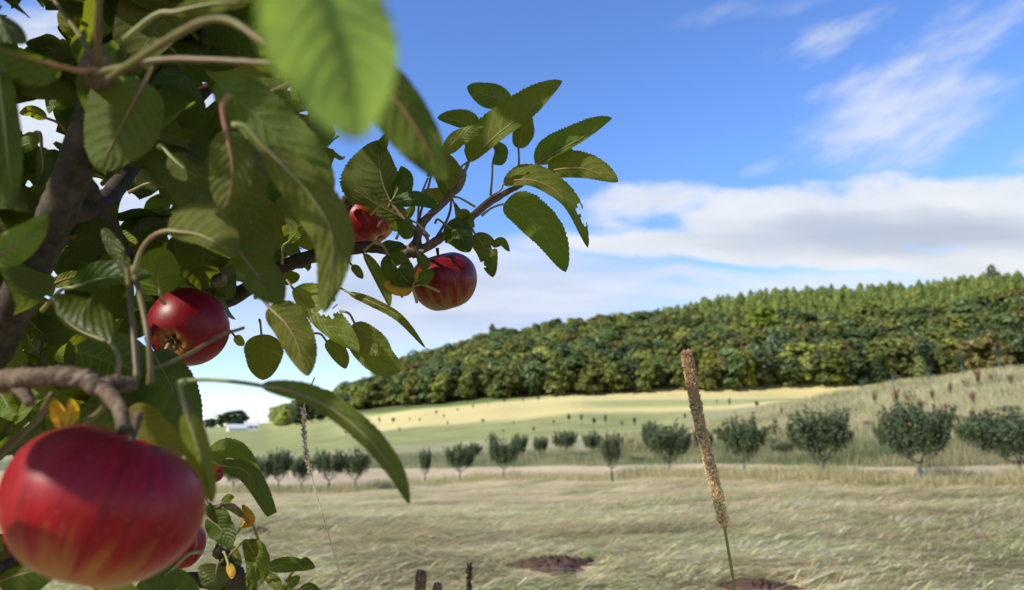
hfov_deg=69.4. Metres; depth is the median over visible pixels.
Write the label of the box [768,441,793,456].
tree
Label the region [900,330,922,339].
broadleaf tree
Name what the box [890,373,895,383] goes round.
guarded sapling
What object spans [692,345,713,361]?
broadleaf tree
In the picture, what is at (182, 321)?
apple
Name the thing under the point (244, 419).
broadleaf tree
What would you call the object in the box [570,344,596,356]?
broadleaf tree
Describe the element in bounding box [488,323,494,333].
conifer tree
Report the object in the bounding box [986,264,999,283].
conifer tree
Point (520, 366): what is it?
broadleaf tree
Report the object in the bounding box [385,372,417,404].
broadleaf tree
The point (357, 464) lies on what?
orchard tree
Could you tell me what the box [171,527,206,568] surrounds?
apple
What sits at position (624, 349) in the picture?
broadleaf tree
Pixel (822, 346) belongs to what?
broadleaf tree
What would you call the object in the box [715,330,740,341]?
broadleaf tree
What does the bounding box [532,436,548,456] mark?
orchard tree
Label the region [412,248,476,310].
apple
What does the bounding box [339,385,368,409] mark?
broadleaf tree
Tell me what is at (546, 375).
broadleaf tree
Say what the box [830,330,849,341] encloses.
broadleaf tree
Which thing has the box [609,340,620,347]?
broadleaf tree
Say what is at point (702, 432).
timothy grass
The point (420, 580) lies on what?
timothy grass
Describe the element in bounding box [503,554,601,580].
soil mound
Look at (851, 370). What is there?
broadleaf tree
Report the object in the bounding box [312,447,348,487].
orchard tree
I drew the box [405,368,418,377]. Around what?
broadleaf tree
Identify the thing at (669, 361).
broadleaf tree
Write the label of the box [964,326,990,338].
broadleaf tree
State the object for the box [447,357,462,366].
broadleaf tree
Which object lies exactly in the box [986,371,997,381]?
dock plant
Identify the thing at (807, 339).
broadleaf tree
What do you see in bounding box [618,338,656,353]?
broadleaf tree
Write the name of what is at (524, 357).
broadleaf tree
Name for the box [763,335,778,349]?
broadleaf tree
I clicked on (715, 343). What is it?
broadleaf tree
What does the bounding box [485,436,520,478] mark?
orchard tree
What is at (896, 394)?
dock plant
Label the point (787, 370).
broadleaf tree
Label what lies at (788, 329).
broadleaf tree
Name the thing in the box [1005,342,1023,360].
broadleaf tree
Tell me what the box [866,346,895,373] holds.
broadleaf tree
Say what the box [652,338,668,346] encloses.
broadleaf tree
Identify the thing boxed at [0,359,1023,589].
ground
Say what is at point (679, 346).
broadleaf tree
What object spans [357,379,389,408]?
broadleaf tree
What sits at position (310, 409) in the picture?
broadleaf tree
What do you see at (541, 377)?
broadleaf tree
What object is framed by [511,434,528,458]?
orchard tree
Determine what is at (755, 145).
sky
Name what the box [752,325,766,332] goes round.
broadleaf tree
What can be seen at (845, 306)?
wood
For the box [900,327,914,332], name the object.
broadleaf tree
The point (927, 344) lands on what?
broadleaf tree
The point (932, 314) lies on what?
broadleaf tree
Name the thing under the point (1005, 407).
scrub bush
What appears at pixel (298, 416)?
broadleaf tree
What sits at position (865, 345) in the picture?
broadleaf tree
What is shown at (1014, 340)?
broadleaf tree
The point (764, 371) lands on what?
broadleaf tree
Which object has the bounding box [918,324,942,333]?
broadleaf tree
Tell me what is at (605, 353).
broadleaf tree
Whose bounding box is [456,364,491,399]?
broadleaf tree
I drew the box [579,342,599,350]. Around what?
broadleaf tree
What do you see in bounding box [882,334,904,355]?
broadleaf tree
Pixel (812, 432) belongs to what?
orchard tree
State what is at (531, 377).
broadleaf tree
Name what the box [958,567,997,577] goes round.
soil mound
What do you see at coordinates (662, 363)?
broadleaf tree
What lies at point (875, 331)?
broadleaf tree
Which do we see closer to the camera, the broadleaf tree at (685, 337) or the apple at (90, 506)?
the apple at (90, 506)
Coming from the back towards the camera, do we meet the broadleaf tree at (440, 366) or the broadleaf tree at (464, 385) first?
the broadleaf tree at (440, 366)
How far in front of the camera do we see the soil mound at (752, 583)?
6.62 m
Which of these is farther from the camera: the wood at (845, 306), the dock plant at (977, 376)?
the wood at (845, 306)
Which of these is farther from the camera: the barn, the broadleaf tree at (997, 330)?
the barn
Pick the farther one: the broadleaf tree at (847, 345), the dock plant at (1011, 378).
the broadleaf tree at (847, 345)
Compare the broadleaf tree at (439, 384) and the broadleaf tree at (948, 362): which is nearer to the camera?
the broadleaf tree at (948, 362)
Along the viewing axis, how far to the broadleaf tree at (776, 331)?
313.04 m
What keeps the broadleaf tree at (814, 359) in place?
on the ground at (667, 406)
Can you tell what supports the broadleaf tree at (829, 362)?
on the ground at (667, 406)
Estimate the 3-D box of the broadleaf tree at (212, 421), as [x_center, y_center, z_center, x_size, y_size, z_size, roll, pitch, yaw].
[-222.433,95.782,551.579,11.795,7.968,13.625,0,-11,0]
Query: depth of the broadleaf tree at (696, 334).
311.98 m
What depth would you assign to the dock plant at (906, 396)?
56.52 m
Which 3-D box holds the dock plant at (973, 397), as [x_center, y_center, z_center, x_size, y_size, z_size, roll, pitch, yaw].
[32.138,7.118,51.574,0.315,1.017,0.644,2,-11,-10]
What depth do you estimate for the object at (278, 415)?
443.73 m
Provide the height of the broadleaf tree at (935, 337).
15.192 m
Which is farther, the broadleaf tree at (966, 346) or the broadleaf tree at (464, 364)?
the broadleaf tree at (464, 364)
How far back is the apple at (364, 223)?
0.76 m
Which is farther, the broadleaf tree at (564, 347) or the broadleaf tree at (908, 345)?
the broadleaf tree at (564, 347)
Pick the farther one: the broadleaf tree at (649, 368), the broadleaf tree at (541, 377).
the broadleaf tree at (541, 377)
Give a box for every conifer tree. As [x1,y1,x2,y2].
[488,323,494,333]
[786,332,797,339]
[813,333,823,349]
[868,356,889,382]
[911,344,938,376]
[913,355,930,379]
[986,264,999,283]
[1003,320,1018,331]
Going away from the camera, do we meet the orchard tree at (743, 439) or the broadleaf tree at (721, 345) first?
the orchard tree at (743, 439)
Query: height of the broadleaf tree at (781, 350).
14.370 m
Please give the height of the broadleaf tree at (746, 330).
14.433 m
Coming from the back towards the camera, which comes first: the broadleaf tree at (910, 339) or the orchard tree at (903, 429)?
the broadleaf tree at (910, 339)
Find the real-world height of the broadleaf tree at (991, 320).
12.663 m
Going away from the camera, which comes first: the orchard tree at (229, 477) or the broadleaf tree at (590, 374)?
the orchard tree at (229, 477)
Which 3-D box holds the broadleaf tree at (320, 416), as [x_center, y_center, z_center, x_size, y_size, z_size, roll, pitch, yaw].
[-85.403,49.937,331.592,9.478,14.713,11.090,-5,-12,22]
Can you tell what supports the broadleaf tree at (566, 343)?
on the ground at (667, 406)
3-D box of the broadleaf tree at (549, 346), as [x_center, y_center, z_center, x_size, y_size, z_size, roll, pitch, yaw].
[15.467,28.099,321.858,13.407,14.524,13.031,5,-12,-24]
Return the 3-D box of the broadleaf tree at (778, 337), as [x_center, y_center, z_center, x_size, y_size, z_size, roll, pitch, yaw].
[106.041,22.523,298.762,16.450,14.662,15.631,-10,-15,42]
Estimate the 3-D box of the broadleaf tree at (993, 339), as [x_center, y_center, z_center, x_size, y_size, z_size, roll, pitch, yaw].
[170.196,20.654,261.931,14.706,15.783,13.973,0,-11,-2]
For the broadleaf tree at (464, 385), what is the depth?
280.22 m
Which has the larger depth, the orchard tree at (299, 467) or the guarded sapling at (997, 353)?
the guarded sapling at (997, 353)
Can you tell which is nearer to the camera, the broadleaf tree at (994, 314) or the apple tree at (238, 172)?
the apple tree at (238, 172)
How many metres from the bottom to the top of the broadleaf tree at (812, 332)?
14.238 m
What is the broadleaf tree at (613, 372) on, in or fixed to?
on the ground at (667, 406)
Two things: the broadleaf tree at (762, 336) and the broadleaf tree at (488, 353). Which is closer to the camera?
the broadleaf tree at (762, 336)
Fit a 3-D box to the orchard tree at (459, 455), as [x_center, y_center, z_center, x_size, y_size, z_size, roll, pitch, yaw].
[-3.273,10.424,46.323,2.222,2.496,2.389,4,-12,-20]
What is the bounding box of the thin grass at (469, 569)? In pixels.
[465,562,472,589]
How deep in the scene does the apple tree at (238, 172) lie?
0.45 m
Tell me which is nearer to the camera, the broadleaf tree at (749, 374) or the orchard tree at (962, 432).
the orchard tree at (962, 432)
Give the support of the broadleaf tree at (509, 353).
on the ground at (667, 406)
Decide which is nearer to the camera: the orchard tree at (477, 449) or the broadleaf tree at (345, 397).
the orchard tree at (477, 449)
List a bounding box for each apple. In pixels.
[0,411,205,588]
[0,534,13,560]
[147,288,229,365]
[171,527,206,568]
[215,467,223,481]
[347,204,392,241]
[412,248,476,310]
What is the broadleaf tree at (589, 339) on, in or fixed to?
on the ground at (667, 406)
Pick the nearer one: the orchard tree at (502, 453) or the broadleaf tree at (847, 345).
the orchard tree at (502, 453)
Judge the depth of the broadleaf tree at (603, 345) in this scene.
308.96 m
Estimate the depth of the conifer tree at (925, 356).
263.33 m
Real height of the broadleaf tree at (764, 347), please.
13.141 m
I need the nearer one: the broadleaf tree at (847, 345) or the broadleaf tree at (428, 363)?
the broadleaf tree at (847, 345)
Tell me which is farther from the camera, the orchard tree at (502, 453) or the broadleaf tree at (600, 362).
the broadleaf tree at (600, 362)
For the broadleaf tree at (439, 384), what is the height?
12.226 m
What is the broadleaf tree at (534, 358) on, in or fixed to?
on the ground at (667, 406)
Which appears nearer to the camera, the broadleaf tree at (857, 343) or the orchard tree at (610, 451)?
the orchard tree at (610, 451)
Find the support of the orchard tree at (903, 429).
on the ground at (667, 406)
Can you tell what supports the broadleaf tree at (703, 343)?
on the ground at (667, 406)
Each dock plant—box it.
[771,423,776,436]
[872,392,876,403]
[891,386,899,402]
[902,390,915,403]
[968,407,975,419]
[969,390,975,403]
[973,369,980,384]
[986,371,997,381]
[1007,372,1013,385]
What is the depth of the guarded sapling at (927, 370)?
78.78 m
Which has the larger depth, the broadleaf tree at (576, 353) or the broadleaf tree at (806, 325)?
the broadleaf tree at (806, 325)
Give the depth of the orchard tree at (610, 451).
33.54 m
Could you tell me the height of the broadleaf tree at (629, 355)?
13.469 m
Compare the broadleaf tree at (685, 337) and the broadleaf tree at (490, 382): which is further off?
the broadleaf tree at (685, 337)
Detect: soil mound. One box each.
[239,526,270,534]
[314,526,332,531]
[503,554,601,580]
[715,577,807,589]
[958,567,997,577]
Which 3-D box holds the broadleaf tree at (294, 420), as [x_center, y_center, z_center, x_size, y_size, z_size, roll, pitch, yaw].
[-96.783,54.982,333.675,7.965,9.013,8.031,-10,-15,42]
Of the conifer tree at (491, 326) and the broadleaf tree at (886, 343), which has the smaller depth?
the broadleaf tree at (886, 343)
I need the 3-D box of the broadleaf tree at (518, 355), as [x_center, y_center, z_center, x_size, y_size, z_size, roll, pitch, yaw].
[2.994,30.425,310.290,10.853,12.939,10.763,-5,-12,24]
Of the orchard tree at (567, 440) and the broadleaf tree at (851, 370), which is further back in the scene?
the broadleaf tree at (851, 370)
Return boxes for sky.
[0,0,1023,427]
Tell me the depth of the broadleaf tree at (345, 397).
315.17 m
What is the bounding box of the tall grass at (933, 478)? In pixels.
[185,363,1023,493]
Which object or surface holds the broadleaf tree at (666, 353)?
on the ground at (667, 406)
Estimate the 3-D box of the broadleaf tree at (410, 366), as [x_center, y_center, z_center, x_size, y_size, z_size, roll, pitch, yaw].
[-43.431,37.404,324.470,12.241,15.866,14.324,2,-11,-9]
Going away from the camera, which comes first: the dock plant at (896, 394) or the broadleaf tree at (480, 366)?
the dock plant at (896, 394)
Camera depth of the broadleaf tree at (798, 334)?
307.52 m
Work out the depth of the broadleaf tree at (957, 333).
288.45 m
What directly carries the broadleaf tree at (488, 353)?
on the ground at (667, 406)
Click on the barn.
(236, 427)
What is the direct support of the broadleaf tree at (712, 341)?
on the ground at (667, 406)
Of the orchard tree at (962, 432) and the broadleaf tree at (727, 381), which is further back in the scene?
the broadleaf tree at (727, 381)
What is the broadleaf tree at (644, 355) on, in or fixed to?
on the ground at (667, 406)
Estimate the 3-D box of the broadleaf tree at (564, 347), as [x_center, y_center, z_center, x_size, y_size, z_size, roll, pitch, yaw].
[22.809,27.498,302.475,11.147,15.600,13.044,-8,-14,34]
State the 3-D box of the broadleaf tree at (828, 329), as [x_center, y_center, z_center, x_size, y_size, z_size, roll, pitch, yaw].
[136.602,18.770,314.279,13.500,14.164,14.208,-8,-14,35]
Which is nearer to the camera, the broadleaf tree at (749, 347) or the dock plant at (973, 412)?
the dock plant at (973, 412)
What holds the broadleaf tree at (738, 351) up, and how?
on the ground at (667, 406)
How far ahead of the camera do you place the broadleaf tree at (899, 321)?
317.26 m
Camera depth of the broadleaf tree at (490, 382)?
272.05 m
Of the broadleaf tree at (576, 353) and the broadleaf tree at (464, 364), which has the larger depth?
the broadleaf tree at (464, 364)
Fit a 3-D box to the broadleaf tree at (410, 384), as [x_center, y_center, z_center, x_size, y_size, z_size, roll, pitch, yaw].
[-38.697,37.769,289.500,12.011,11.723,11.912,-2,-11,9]
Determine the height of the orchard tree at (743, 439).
2.577 m
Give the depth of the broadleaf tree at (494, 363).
280.70 m
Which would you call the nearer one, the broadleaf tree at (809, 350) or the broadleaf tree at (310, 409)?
the broadleaf tree at (809, 350)
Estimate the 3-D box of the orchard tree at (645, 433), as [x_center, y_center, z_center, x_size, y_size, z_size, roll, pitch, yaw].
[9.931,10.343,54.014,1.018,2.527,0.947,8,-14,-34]
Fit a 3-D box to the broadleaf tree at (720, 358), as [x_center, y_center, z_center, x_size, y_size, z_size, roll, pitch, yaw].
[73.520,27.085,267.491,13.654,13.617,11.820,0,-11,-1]
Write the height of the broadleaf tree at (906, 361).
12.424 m
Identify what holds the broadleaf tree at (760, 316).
on the ground at (667, 406)
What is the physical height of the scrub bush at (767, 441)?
0.766 m
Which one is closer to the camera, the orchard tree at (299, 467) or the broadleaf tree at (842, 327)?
the orchard tree at (299, 467)
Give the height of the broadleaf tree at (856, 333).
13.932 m
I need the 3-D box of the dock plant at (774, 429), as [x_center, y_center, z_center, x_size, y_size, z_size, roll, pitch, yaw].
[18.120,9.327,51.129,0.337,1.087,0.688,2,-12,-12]
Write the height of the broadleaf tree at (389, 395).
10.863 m
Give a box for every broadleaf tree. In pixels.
[203,419,212,427]
[207,418,216,427]
[215,414,224,427]
[222,411,238,425]
[224,410,249,423]
[238,415,248,423]
[287,408,305,424]
[293,401,315,420]
[305,406,315,422]
[312,390,329,420]
[335,382,354,397]
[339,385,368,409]
[340,391,357,409]
[348,383,379,409]
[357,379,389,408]
[377,375,397,404]
[379,380,400,405]
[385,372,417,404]
[396,376,424,404]
[401,362,423,373]
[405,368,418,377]
[412,370,441,403]
[418,366,443,382]
[422,360,436,369]
[427,372,459,403]
[432,362,452,397]
[439,365,462,400]
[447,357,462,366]
[452,379,477,399]
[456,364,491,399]
[459,359,474,374]
[461,364,485,393]
[463,355,491,376]
[473,352,487,359]
[479,367,501,398]
[481,349,497,358]
[483,358,514,394]
[493,349,511,359]
[495,364,523,398]
[505,350,516,358]
[510,352,526,359]
[511,359,525,365]
[513,363,529,394]
[519,354,530,360]
[519,362,545,396]
[525,353,545,364]
[529,361,550,388]
[533,347,549,355]
[539,350,562,364]
[539,365,564,392]
[543,358,576,395]
[545,344,554,349]
[553,341,576,353]
[556,343,579,360]
[559,356,596,392]
[566,350,589,383]
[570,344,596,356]
[573,364,604,395]
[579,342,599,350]
[583,337,595,342]
[589,352,607,363]
[590,357,613,389]
[592,348,613,358]
[595,361,631,391]
[596,341,612,349]
[606,351,628,382]
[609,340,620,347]
[614,341,643,358]
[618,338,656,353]
[620,358,646,391]
[623,349,638,362]
[630,350,654,372]
[634,359,660,391]
[643,357,674,388]
[646,343,664,353]
[646,354,672,384]
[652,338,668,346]
[654,349,676,376]
[667,338,694,362]
[669,360,698,390]
[671,349,702,384]
[672,335,691,343]
[688,329,707,341]
[689,340,712,360]
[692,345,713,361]
[697,351,723,385]
[697,362,721,390]
[698,352,731,386]
[701,336,724,343]
[707,346,722,353]
[709,331,724,338]
[712,340,726,347]
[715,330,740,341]
[715,339,740,351]
[717,347,734,375]
[718,353,751,390]
[725,329,745,335]
[728,337,747,346]
[728,348,760,386]
[737,351,757,390]
[738,328,759,335]
[739,336,761,349]
[741,330,758,337]
[741,332,779,347]
[744,343,761,374]
[745,306,783,329]
[750,348,783,387]
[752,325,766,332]
[758,340,780,353]
[761,345,780,362]
[763,327,787,338]
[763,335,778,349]
[763,354,784,383]
[769,333,786,348]
[774,324,798,335]
[776,356,806,388]
[777,340,798,352]
[780,342,818,383]
[787,336,815,345]
[792,348,814,367]
[795,322,828,335]
[795,331,808,337]
[800,326,826,338]
[807,350,847,385]
[815,336,832,346]
[815,350,851,386]
[817,339,842,365]
[820,322,840,335]
[829,350,868,385]
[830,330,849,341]
[834,340,867,377]
[835,323,850,330]
[847,338,868,368]
[848,329,873,341]
[856,339,869,362]
[858,321,874,328]
[858,325,888,340]
[866,337,902,370]
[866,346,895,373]
[877,318,903,330]
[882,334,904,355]
[882,346,921,377]
[886,331,903,336]
[891,340,921,371]
[895,316,922,326]
[896,315,929,332]
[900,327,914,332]
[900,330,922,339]
[904,336,922,351]
[913,337,944,372]
[916,312,938,319]
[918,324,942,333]
[918,328,951,344]
[924,316,956,328]
[931,347,960,374]
[933,326,967,338]
[937,337,974,367]
[944,314,968,337]
[953,339,992,372]
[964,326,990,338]
[967,319,975,327]
[969,321,1002,333]
[972,331,1015,369]
[978,311,998,321]
[982,313,1002,324]
[982,317,999,324]
[986,327,1005,357]
[990,311,1021,329]
[996,329,1023,367]
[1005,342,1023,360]
[1014,310,1023,329]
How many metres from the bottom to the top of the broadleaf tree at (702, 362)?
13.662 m
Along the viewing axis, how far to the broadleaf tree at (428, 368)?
294.12 m
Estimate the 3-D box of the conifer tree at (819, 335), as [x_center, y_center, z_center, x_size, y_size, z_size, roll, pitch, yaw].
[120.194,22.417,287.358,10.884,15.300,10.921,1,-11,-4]
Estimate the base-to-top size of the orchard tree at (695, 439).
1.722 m
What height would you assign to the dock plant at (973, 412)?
0.969 m
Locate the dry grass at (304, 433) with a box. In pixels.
[299,377,345,589]
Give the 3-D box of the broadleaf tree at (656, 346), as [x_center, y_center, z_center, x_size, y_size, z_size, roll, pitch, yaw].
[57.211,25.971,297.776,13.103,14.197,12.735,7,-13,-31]
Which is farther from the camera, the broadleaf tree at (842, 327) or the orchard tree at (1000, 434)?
the broadleaf tree at (842, 327)
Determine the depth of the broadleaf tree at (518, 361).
284.60 m
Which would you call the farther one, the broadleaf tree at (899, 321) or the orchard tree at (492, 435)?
the broadleaf tree at (899, 321)
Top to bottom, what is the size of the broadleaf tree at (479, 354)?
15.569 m
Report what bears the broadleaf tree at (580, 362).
on the ground at (667, 406)
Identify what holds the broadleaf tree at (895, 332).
on the ground at (667, 406)
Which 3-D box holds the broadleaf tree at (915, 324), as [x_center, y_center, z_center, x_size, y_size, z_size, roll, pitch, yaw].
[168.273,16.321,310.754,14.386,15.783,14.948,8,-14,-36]
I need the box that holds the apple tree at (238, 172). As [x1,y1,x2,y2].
[0,0,617,589]
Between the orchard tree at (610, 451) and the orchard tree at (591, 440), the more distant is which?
the orchard tree at (591, 440)
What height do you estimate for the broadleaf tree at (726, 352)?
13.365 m
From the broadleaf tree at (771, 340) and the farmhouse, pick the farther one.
the farmhouse
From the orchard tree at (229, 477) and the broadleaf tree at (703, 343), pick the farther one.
the broadleaf tree at (703, 343)
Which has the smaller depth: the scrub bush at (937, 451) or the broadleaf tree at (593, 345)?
the scrub bush at (937, 451)
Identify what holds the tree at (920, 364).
on the ground at (667, 406)
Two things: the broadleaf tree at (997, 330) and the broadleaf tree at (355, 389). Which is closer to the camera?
the broadleaf tree at (997, 330)
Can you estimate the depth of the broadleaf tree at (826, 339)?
278.29 m
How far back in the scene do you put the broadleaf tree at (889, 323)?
310.76 m
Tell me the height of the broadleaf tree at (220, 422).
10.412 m
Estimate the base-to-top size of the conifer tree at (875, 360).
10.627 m
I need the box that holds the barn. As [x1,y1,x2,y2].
[226,424,246,430]
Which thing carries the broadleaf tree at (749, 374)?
on the ground at (667, 406)
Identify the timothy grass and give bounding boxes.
[415,568,426,589]
[432,582,442,589]
[680,348,735,589]
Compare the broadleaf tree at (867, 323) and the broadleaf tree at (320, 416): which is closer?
the broadleaf tree at (867, 323)
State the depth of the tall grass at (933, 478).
39.59 m
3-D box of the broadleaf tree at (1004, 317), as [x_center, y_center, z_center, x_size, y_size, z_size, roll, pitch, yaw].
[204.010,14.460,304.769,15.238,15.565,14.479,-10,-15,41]
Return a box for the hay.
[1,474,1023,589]
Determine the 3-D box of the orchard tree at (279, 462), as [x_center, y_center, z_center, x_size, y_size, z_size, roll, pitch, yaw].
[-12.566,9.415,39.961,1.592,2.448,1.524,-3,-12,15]
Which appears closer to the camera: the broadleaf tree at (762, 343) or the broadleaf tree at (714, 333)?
the broadleaf tree at (762, 343)
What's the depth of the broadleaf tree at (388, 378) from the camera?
307.23 m
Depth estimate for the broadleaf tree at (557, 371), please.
266.25 m
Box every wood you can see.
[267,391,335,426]
[333,270,1023,391]
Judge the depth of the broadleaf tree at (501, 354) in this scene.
311.70 m
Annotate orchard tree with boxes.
[224,472,238,488]
[255,453,275,478]
[267,447,295,487]
[288,451,316,489]
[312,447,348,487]
[339,445,372,490]
[418,445,431,482]
[442,441,475,480]
[465,440,482,461]
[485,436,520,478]
[488,431,497,450]
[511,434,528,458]
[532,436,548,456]
[551,428,578,455]
[581,429,601,457]
[596,429,620,480]
[641,419,653,450]
[644,419,697,471]
[692,430,713,447]
[714,411,771,473]
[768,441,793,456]
[772,403,856,476]
[871,419,893,449]
[874,397,957,478]
[952,414,1013,452]
[965,406,1023,474]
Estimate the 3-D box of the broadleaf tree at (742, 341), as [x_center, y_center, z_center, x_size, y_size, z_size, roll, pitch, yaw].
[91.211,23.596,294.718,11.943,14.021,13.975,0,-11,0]
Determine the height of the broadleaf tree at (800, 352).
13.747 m
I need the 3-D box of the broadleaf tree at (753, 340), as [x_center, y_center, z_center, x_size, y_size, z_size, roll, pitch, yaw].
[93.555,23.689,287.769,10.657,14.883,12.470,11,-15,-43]
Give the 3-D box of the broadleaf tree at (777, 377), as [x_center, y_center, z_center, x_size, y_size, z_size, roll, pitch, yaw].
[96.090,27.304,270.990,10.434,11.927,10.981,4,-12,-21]
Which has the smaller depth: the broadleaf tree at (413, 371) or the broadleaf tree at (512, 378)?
the broadleaf tree at (512, 378)
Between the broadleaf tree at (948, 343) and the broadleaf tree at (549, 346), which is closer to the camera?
the broadleaf tree at (948, 343)
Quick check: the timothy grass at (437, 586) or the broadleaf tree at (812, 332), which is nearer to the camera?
the timothy grass at (437, 586)
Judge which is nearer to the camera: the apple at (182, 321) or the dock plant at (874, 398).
the apple at (182, 321)
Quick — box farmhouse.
[244,419,258,430]
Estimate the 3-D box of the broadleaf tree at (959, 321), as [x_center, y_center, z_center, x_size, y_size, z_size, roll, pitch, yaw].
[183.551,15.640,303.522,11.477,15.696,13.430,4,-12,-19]
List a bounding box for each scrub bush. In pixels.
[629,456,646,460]
[765,436,779,444]
[921,446,951,457]
[991,405,1021,410]
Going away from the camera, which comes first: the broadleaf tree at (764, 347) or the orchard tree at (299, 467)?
the orchard tree at (299, 467)
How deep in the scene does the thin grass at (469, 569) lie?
0.68 m
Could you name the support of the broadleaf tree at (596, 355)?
on the ground at (667, 406)
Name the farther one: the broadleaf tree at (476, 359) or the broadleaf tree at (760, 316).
the broadleaf tree at (760, 316)
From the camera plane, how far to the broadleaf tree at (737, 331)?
315.33 m
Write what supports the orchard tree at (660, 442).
on the ground at (667, 406)
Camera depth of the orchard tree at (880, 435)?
33.42 m
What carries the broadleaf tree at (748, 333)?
on the ground at (667, 406)
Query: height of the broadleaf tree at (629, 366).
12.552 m
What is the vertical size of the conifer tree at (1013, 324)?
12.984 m
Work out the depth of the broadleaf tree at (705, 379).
259.86 m
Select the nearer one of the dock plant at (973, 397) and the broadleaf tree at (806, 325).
the dock plant at (973, 397)
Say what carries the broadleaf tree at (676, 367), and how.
on the ground at (667, 406)
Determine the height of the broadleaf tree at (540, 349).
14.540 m
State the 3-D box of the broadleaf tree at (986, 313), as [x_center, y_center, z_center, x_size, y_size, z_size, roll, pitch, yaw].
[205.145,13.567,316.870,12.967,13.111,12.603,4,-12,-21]
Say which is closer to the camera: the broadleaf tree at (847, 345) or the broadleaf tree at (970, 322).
the broadleaf tree at (847, 345)
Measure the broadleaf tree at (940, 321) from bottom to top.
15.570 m
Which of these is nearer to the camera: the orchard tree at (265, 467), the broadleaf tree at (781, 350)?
the orchard tree at (265, 467)
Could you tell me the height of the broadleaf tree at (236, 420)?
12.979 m
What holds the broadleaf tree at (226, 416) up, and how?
on the ground at (667, 406)
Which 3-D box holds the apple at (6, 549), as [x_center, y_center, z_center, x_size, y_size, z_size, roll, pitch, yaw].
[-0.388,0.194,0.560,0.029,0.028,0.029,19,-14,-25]
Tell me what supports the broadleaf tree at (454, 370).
on the ground at (667, 406)
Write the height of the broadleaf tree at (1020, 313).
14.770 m
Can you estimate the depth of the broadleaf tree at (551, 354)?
288.25 m
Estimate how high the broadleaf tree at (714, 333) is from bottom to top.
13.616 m
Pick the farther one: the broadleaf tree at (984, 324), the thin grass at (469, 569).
the broadleaf tree at (984, 324)
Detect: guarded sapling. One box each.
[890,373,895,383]
[924,367,931,379]
[954,353,966,374]
[991,345,1003,366]
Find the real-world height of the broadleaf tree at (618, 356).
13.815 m
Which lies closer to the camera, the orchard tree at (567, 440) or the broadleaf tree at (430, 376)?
the orchard tree at (567, 440)
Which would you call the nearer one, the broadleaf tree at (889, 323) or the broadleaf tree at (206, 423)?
the broadleaf tree at (889, 323)
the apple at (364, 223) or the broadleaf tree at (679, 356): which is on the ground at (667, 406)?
the broadleaf tree at (679, 356)
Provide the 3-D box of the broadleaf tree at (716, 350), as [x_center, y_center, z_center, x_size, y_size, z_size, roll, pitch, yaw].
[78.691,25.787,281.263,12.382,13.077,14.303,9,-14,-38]

